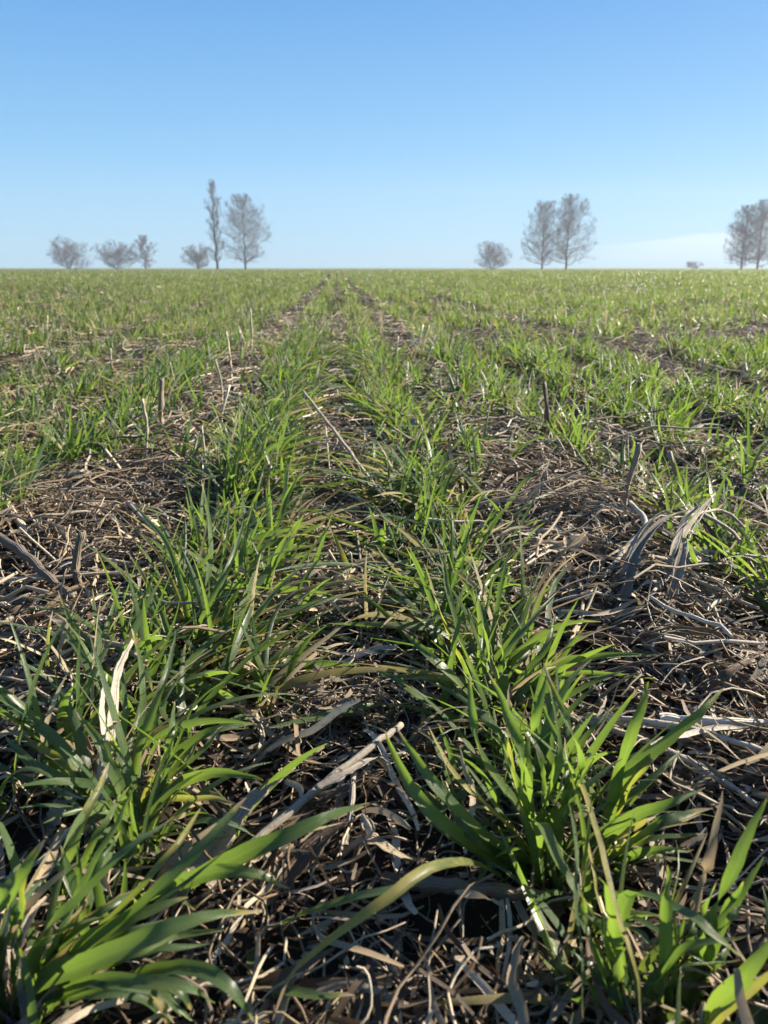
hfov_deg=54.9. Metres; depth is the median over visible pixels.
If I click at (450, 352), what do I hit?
wheat tuft
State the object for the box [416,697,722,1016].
wheat tuft
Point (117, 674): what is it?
dry husk
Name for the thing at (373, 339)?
wheat tuft
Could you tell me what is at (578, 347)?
wheat tuft
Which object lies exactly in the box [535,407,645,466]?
wheat tuft
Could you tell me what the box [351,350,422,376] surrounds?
wheat tuft
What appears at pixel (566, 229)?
bare tree
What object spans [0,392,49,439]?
wheat tuft
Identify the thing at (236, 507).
wheat tuft
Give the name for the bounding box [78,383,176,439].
wheat tuft
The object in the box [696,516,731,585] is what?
dry husk
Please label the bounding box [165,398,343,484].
wheat tuft
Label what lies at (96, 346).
wheat tuft
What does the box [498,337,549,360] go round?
wheat tuft
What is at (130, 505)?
maize stalk
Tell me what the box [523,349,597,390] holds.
wheat tuft
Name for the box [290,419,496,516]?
wheat tuft
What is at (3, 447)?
wheat tuft
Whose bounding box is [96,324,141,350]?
wheat tuft
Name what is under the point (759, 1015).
wheat tuft
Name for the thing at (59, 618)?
dry husk
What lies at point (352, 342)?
wheat tuft
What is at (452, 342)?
wheat tuft
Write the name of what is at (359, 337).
wheat tuft
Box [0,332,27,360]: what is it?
wheat tuft
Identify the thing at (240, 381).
wheat tuft
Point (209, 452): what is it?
dry husk
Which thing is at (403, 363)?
wheat tuft
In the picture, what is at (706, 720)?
maize stalk
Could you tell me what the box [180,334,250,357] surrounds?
wheat tuft
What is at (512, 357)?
wheat tuft
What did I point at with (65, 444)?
wheat tuft
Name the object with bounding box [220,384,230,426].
stubble stalk
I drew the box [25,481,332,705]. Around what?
wheat tuft
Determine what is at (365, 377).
wheat tuft
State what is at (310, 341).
wheat tuft
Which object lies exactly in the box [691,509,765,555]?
maize stalk
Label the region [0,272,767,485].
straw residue
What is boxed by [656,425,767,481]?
wheat tuft
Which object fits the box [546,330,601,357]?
wheat tuft
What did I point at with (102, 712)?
dry husk
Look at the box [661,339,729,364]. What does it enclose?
wheat tuft
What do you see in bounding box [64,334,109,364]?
wheat tuft
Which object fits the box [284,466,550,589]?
wheat tuft
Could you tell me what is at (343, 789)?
dry husk
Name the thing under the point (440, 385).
stubble stalk
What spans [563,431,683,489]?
wheat tuft
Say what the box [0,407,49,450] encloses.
wheat tuft
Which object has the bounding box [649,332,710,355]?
wheat tuft
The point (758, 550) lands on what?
maize stalk
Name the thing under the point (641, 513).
maize stalk
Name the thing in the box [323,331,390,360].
wheat tuft
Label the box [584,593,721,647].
maize stalk
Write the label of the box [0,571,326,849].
wheat tuft
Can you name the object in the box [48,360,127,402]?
wheat tuft
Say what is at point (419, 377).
wheat tuft
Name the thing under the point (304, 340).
wheat tuft
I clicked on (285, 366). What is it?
wheat tuft
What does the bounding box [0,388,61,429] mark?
wheat tuft
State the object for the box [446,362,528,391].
wheat tuft
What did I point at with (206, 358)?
wheat tuft
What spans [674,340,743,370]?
wheat tuft
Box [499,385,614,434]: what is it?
wheat tuft
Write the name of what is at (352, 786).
maize stalk
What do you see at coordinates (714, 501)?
wheat tuft
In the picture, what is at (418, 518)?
wheat tuft
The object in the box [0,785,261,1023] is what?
wheat tuft
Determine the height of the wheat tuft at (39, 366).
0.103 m
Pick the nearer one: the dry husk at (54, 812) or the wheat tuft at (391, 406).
the dry husk at (54, 812)
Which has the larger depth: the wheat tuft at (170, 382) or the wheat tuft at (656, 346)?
the wheat tuft at (656, 346)
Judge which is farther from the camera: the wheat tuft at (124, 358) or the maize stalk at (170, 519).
the wheat tuft at (124, 358)
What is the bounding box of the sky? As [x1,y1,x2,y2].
[0,0,767,267]
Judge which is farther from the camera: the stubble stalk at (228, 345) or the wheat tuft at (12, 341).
the wheat tuft at (12, 341)
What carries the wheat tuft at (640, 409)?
on the ground
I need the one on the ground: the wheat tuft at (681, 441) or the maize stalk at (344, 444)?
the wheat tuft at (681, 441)
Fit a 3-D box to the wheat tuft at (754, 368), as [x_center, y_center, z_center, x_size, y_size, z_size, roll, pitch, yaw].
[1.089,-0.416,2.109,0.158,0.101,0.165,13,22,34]
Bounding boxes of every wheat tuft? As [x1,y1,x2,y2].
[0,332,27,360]
[0,336,43,348]
[0,351,56,391]
[0,363,19,396]
[0,367,82,405]
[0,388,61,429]
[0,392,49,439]
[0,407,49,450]
[0,417,94,488]
[0,424,36,460]
[0,431,116,508]
[0,440,60,527]
[0,536,415,777]
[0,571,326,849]
[0,624,365,925]
[0,693,312,971]
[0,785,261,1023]
[1,333,19,354]
[1,379,80,417]
[2,402,163,468]
[7,343,79,376]
[15,936,68,1023]
[16,349,58,382]
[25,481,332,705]
[37,358,124,396]
[40,389,136,459]
[45,334,100,368]
[47,342,107,367]
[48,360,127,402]
[62,403,208,472]
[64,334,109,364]
[70,357,134,383]
[70,386,178,420]
[76,340,108,358]
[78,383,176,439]
[81,508,378,633]
[90,357,204,401]
[93,337,122,354]
[94,349,144,370]
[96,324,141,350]
[96,348,196,395]
[100,364,185,411]
[114,471,363,583]
[115,344,219,379]
[117,329,168,368]
[132,365,221,414]
[138,458,353,552]
[140,324,185,351]
[146,341,218,382]
[146,342,182,360]
[162,336,231,360]
[162,341,232,367]
[163,345,220,374]
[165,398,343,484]
[167,409,383,511]
[178,333,243,352]
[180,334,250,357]
[187,326,255,350]
[191,357,254,389]
[198,397,353,459]
[201,390,339,446]
[208,381,338,428]
[211,327,250,342]
[218,375,332,416]
[233,335,300,364]
[238,351,342,393]
[240,325,282,350]
[242,340,280,357]
[243,344,336,387]
[246,881,426,999]
[250,333,290,357]
[250,366,351,407]
[257,340,337,365]
[257,341,341,370]
[261,352,345,379]
[261,373,345,412]
[262,517,637,740]
[263,336,339,362]
[266,334,358,364]
[272,331,339,351]
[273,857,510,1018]
[274,506,600,662]
[278,332,325,349]
[284,326,335,344]
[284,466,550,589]
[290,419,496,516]
[300,445,549,548]
[313,365,431,421]
[315,353,420,389]
[315,410,486,490]
[317,379,462,431]
[319,358,424,401]
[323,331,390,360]
[323,331,395,350]
[329,327,394,345]
[329,389,454,446]
[329,395,487,455]
[330,350,410,386]
[333,344,401,374]
[334,377,453,412]
[336,326,388,344]
[336,600,767,842]
[337,337,422,363]
[342,339,422,360]
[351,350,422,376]
[366,351,421,382]
[374,546,657,737]
[385,662,723,1023]
[395,357,451,392]
[402,333,453,360]
[408,340,451,359]
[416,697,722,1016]
[417,324,473,344]
[417,331,487,354]
[418,336,509,373]
[420,335,489,365]
[422,327,471,347]
[423,333,470,348]
[425,384,514,422]
[426,353,510,405]
[427,341,507,369]
[432,332,474,352]
[442,406,552,471]
[445,352,514,381]
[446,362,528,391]
[460,359,536,393]
[471,361,555,416]
[477,365,547,398]
[482,333,522,353]
[483,334,507,352]
[491,338,562,369]
[491,384,567,424]
[495,327,556,357]
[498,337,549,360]
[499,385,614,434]
[500,336,591,370]
[501,400,632,452]
[510,349,573,385]
[512,341,592,373]
[522,814,767,1023]
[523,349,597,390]
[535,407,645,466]
[539,328,594,352]
[545,361,643,406]
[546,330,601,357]
[547,354,632,393]
[548,330,615,362]
[551,331,600,353]
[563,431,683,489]
[567,339,635,366]
[569,791,767,1023]
[573,374,661,414]
[580,372,683,426]
[583,340,656,368]
[584,378,719,433]
[584,451,742,510]
[586,347,652,377]
[601,359,695,393]
[603,351,675,382]
[618,386,723,444]
[629,455,767,553]
[638,362,707,397]
[643,336,669,352]
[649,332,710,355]
[649,410,766,462]
[650,358,747,404]
[653,472,767,590]
[654,328,730,358]
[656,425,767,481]
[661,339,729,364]
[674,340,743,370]
[679,323,705,343]
[679,368,767,413]
[686,527,767,636]
[688,330,733,347]
[702,331,750,354]
[703,376,767,429]
[712,344,767,374]
[715,411,767,502]
[722,334,763,359]
[724,395,767,444]
[733,337,767,363]
[741,346,767,382]
[742,323,767,348]
[745,369,767,386]
[749,342,767,367]
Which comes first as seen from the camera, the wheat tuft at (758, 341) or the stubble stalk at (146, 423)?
the stubble stalk at (146, 423)
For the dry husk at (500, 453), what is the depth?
1.18 m
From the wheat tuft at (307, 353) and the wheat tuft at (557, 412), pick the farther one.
the wheat tuft at (307, 353)
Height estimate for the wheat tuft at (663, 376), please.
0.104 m
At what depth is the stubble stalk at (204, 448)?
1.02 m
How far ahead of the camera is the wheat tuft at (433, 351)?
2.40 m
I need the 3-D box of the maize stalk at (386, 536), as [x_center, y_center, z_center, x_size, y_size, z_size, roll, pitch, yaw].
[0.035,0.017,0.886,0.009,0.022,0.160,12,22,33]
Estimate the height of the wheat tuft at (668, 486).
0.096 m
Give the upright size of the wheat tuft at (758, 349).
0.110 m
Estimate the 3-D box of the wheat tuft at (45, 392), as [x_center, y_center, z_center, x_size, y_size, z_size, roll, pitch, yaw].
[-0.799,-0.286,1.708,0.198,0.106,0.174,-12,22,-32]
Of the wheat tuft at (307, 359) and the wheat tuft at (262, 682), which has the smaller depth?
the wheat tuft at (262, 682)
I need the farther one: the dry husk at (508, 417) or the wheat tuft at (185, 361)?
the wheat tuft at (185, 361)
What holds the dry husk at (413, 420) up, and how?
on the straw residue
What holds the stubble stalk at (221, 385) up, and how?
on the ground
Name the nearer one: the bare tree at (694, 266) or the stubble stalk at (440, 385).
the stubble stalk at (440, 385)
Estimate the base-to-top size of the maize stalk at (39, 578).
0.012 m
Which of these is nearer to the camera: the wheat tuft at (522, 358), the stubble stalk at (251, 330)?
the wheat tuft at (522, 358)
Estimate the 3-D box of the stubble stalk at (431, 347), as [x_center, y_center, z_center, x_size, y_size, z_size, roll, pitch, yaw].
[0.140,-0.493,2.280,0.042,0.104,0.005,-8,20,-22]
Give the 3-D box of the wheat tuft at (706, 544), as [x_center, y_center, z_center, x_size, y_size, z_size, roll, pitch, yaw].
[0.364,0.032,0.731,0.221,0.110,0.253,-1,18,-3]
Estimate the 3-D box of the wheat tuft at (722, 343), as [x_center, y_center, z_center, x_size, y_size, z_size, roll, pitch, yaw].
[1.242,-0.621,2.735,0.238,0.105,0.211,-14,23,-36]
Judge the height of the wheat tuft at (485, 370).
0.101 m
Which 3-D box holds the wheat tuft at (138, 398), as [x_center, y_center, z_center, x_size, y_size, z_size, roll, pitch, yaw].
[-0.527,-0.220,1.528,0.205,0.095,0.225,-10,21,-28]
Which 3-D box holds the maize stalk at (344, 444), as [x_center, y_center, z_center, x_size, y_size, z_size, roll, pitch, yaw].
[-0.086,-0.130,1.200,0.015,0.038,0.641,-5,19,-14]
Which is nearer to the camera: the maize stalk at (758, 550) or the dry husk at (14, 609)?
the dry husk at (14, 609)
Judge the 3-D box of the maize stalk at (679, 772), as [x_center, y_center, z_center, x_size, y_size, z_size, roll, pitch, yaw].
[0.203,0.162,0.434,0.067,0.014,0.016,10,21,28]
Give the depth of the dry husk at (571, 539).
0.76 m
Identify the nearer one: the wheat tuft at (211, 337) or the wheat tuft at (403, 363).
the wheat tuft at (403, 363)
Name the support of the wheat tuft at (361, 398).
on the ground
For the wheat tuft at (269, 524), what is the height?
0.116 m
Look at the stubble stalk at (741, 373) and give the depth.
1.74 m
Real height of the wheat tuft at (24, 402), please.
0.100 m
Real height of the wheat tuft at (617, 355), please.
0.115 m
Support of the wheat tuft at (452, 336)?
on the ground
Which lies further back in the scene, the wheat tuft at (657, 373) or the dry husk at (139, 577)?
the wheat tuft at (657, 373)
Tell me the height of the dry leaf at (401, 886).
0.072 m
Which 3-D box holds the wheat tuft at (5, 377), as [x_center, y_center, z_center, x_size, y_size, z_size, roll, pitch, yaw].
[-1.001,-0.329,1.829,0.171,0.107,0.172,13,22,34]
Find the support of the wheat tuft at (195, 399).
on the ground
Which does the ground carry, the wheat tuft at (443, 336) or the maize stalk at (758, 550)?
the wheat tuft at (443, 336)
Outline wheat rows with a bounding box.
[0,287,767,359]
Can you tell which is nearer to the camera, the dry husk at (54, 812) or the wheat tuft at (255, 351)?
the dry husk at (54, 812)
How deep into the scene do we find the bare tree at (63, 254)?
183.55 m
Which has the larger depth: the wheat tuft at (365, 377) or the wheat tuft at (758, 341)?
the wheat tuft at (758, 341)
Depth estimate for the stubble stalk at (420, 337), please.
2.51 m
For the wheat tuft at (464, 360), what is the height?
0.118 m
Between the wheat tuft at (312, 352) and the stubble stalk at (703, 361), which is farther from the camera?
the wheat tuft at (312, 352)
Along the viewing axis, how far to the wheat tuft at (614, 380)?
1.76 m
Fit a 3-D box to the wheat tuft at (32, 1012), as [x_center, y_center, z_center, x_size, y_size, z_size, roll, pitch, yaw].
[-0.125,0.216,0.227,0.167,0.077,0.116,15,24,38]
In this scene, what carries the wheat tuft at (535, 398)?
on the ground
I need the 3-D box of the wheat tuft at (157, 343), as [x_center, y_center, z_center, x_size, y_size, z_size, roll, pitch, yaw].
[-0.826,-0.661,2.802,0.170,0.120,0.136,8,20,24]
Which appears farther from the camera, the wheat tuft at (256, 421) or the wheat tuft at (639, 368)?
the wheat tuft at (639, 368)
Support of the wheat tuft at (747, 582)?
on the ground
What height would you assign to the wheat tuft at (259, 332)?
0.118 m
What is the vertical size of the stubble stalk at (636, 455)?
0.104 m
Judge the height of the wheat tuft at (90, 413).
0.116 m
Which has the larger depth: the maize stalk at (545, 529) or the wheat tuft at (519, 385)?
the wheat tuft at (519, 385)
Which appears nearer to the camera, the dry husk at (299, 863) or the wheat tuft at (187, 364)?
the dry husk at (299, 863)
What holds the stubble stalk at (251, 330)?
on the ground
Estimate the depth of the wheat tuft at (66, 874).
0.37 m
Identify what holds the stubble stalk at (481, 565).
on the ground
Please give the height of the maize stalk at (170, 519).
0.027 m
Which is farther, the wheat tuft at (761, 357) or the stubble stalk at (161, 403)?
the wheat tuft at (761, 357)
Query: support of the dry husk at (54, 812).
on the ground
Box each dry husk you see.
[1,604,38,619]
[10,610,83,642]
[22,633,120,689]
[42,785,70,847]
[82,639,133,853]
[99,674,107,739]
[106,448,216,480]
[137,554,188,586]
[183,376,229,385]
[189,767,295,893]
[213,355,244,371]
[274,813,362,890]
[287,573,309,586]
[290,771,384,805]
[337,832,430,863]
[356,814,374,855]
[409,417,420,440]
[496,410,536,428]
[497,439,513,456]
[506,619,569,673]
[511,525,587,551]
[606,508,692,632]
[608,504,689,608]
[628,625,732,665]
[653,504,702,614]
[657,492,715,623]
[680,637,767,674]
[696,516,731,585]
[706,648,767,691]
[728,496,765,512]
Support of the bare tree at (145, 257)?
on the ground
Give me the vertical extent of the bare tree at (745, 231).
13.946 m
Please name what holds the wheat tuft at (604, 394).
on the ground
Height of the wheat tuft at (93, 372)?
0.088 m
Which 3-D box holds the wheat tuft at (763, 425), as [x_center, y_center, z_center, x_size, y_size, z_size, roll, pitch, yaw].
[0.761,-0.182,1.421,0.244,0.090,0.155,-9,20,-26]
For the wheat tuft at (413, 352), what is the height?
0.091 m
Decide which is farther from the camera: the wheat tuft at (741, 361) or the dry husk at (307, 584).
the wheat tuft at (741, 361)
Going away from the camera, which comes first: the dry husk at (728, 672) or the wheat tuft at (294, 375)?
the dry husk at (728, 672)
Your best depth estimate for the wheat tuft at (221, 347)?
2.65 m
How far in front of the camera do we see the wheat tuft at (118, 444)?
1.13 m
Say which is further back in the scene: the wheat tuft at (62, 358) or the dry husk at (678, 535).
the wheat tuft at (62, 358)
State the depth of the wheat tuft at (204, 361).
2.18 m
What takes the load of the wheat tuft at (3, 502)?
on the ground
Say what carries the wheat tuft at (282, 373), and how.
on the ground
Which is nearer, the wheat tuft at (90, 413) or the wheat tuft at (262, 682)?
the wheat tuft at (262, 682)
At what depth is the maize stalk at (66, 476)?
1.06 m
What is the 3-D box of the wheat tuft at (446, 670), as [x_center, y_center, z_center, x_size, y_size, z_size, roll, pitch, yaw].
[0.092,0.086,0.524,0.202,0.111,0.102,-1,18,-3]
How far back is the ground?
0.41 m
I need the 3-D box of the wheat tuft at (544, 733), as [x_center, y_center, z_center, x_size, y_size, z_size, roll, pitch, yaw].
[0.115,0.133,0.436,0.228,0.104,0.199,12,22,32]
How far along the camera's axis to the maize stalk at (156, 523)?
0.88 m
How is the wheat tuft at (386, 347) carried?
on the ground
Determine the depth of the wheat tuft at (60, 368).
2.21 m
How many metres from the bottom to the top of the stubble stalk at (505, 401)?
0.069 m
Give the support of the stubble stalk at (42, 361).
on the ground
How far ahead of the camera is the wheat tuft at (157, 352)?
2.46 m
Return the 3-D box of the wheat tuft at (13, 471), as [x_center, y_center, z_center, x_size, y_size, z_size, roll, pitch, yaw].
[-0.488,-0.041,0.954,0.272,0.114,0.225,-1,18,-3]
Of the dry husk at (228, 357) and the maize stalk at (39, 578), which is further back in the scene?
the dry husk at (228, 357)
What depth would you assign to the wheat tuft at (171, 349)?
2.53 m
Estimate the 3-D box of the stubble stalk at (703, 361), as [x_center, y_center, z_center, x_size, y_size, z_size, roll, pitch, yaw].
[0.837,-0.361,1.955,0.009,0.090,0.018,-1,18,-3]
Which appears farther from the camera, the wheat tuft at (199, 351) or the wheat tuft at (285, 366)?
the wheat tuft at (199, 351)
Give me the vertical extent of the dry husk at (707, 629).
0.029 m
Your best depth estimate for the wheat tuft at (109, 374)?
1.92 m
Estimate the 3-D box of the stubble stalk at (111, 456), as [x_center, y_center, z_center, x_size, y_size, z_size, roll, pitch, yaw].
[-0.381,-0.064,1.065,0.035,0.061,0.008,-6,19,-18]
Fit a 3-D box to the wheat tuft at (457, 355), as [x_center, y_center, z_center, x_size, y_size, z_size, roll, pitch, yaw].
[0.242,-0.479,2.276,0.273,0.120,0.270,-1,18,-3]
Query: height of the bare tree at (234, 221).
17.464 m
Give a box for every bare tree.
[45,236,92,268]
[93,240,136,268]
[128,234,157,268]
[179,242,210,268]
[203,180,223,268]
[214,192,272,268]
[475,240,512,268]
[520,200,569,268]
[544,193,597,268]
[685,261,702,268]
[722,198,767,268]
[724,204,767,268]
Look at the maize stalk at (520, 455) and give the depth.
1.18 m
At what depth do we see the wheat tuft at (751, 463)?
1.06 m
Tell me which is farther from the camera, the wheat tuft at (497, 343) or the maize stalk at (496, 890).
the wheat tuft at (497, 343)
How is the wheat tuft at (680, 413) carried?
on the ground
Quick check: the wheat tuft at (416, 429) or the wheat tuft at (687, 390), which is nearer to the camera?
the wheat tuft at (416, 429)
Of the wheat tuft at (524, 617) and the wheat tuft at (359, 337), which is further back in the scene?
the wheat tuft at (359, 337)
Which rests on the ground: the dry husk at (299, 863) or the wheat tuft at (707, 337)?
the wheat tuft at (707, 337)
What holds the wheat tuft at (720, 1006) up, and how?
on the ground
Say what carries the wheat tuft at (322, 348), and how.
on the ground
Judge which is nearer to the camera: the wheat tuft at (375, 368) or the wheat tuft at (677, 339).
the wheat tuft at (375, 368)
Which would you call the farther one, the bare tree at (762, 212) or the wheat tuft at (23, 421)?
the bare tree at (762, 212)
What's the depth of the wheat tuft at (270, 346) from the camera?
2.49 m
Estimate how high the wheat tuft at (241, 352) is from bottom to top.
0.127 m
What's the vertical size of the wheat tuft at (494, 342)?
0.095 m
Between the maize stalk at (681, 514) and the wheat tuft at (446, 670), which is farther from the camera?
the maize stalk at (681, 514)
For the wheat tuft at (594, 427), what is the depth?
1.31 m
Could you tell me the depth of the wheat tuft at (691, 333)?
2.97 m
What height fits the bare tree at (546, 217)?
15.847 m
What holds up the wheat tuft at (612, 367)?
on the ground
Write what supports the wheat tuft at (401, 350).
on the ground
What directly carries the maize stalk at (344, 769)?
on the ground
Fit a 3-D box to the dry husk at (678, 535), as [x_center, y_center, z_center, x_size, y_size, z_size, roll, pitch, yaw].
[0.262,0.049,0.675,0.011,0.081,0.160,13,22,34]
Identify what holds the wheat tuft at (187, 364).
on the ground
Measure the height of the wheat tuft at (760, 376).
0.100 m
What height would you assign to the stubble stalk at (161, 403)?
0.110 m
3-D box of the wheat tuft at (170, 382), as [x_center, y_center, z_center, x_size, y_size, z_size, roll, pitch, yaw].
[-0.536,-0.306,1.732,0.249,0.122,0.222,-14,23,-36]
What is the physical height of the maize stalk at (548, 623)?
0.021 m
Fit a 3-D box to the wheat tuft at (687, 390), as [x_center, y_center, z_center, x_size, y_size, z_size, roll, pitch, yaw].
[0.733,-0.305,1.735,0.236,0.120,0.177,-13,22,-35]
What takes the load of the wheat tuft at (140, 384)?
on the ground
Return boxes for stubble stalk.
[34,344,50,380]
[70,530,86,598]
[104,448,124,473]
[141,398,148,458]
[158,377,164,431]
[201,426,206,481]
[214,359,222,404]
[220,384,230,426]
[225,331,232,388]
[249,307,252,349]
[414,324,423,353]
[426,334,435,362]
[438,376,441,399]
[478,558,485,570]
[503,393,507,421]
[541,381,549,438]
[621,442,641,513]
[665,335,672,360]
[667,451,682,492]
[699,358,704,378]
[738,362,745,388]
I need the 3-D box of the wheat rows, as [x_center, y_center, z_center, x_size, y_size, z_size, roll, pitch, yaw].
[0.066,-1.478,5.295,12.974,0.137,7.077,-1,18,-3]
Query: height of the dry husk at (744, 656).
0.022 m
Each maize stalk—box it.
[0,493,36,541]
[0,532,96,611]
[0,571,166,580]
[0,591,76,601]
[1,601,10,607]
[35,468,99,479]
[101,489,173,520]
[126,500,186,569]
[132,502,161,529]
[206,722,403,888]
[209,383,275,388]
[302,390,385,497]
[319,505,364,512]
[343,771,355,845]
[372,517,431,540]
[380,870,548,902]
[477,451,565,456]
[478,488,612,495]
[511,528,609,541]
[516,603,580,645]
[558,711,759,807]
[560,500,647,622]
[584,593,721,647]
[588,712,762,752]
[627,513,683,516]
[655,532,764,555]
[659,712,767,729]
[676,769,766,795]
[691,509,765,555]
[700,511,765,587]
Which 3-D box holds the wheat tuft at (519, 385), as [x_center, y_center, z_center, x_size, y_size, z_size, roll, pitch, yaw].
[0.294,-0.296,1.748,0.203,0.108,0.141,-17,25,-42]
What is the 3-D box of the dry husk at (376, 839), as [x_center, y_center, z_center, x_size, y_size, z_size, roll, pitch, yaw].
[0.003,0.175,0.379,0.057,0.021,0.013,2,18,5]
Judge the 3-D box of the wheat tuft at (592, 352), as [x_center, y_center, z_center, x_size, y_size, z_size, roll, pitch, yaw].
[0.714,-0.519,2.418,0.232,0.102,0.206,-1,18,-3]
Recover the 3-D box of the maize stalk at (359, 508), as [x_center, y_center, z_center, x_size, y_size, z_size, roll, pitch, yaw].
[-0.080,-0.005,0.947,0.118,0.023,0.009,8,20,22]
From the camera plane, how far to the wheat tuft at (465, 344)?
2.50 m
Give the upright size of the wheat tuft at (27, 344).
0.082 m
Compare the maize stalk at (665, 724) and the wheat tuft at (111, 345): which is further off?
the wheat tuft at (111, 345)
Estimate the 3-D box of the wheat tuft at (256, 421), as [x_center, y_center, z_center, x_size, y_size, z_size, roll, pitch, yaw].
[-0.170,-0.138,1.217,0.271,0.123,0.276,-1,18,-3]
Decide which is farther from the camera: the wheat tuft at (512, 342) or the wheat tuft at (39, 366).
the wheat tuft at (512, 342)
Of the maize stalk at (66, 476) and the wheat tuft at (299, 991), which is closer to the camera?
the wheat tuft at (299, 991)
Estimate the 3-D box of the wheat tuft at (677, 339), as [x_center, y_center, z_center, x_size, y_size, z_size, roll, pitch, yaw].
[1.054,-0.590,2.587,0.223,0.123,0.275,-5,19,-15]
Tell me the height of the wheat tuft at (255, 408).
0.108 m
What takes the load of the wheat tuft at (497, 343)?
on the ground
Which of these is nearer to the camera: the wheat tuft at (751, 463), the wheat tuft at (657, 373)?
the wheat tuft at (751, 463)
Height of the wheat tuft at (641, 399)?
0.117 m
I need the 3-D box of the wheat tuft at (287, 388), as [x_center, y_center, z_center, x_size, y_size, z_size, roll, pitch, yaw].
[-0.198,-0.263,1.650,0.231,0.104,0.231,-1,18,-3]
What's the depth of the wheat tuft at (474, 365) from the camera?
2.06 m
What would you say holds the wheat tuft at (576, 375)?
on the ground
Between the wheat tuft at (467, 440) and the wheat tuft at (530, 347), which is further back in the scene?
the wheat tuft at (530, 347)
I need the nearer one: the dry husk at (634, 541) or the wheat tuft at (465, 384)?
the dry husk at (634, 541)
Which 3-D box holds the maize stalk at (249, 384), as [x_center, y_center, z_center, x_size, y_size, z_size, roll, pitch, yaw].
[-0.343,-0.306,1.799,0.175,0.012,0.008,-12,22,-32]
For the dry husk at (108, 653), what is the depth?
0.55 m
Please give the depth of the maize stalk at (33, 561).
0.72 m
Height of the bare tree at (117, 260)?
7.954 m
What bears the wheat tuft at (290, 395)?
on the ground
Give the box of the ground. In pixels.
[0,268,767,1023]
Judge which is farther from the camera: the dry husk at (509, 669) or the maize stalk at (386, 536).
the maize stalk at (386, 536)
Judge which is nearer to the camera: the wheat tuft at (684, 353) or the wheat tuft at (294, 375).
the wheat tuft at (294, 375)
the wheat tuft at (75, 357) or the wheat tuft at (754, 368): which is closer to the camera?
the wheat tuft at (754, 368)
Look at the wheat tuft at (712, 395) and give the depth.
1.64 m
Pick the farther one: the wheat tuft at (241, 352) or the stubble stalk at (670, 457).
the wheat tuft at (241, 352)
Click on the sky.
(367, 133)
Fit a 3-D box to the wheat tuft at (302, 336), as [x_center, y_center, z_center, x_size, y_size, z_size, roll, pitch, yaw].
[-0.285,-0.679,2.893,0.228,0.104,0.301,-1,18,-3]
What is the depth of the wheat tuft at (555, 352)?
2.19 m
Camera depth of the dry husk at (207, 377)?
1.88 m
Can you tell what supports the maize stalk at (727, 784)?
on the ground
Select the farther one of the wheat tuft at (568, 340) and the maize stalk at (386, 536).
the wheat tuft at (568, 340)
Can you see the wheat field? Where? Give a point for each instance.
(87, 277)
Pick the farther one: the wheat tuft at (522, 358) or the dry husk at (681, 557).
the wheat tuft at (522, 358)
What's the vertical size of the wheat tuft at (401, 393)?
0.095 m
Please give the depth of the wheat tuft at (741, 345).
2.60 m
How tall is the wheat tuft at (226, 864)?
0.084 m
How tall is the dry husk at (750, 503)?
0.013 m
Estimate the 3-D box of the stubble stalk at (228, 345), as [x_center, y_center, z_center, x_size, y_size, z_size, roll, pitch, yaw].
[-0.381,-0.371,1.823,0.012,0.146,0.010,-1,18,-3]
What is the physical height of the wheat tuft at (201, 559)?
0.110 m
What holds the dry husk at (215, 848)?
on the ground
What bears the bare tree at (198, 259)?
on the ground
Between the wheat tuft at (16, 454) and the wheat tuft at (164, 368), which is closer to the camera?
the wheat tuft at (16, 454)
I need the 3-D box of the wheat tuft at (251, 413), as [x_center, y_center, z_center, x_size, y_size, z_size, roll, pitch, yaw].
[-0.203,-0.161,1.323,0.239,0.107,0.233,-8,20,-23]
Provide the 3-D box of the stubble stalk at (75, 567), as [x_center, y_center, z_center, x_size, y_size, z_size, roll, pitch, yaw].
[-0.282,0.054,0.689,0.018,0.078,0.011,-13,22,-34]
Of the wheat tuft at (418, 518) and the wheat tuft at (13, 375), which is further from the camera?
the wheat tuft at (13, 375)
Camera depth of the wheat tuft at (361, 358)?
2.22 m
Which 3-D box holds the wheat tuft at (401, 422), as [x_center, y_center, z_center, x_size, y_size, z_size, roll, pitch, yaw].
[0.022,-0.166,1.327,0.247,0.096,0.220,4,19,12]
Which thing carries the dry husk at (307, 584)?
on the ground
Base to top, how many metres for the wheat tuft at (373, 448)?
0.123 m
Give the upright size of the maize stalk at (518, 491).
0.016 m
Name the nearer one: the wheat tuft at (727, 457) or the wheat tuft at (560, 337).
the wheat tuft at (727, 457)
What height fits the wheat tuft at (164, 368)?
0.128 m
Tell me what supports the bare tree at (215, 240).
on the ground
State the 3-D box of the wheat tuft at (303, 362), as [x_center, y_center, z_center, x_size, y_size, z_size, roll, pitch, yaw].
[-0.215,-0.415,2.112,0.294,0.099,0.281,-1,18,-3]
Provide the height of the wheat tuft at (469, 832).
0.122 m
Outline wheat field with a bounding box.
[0,269,767,297]
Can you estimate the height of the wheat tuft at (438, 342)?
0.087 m
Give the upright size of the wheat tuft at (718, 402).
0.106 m
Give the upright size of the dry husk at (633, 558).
0.075 m
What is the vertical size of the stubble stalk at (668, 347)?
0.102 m
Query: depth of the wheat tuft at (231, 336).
2.86 m

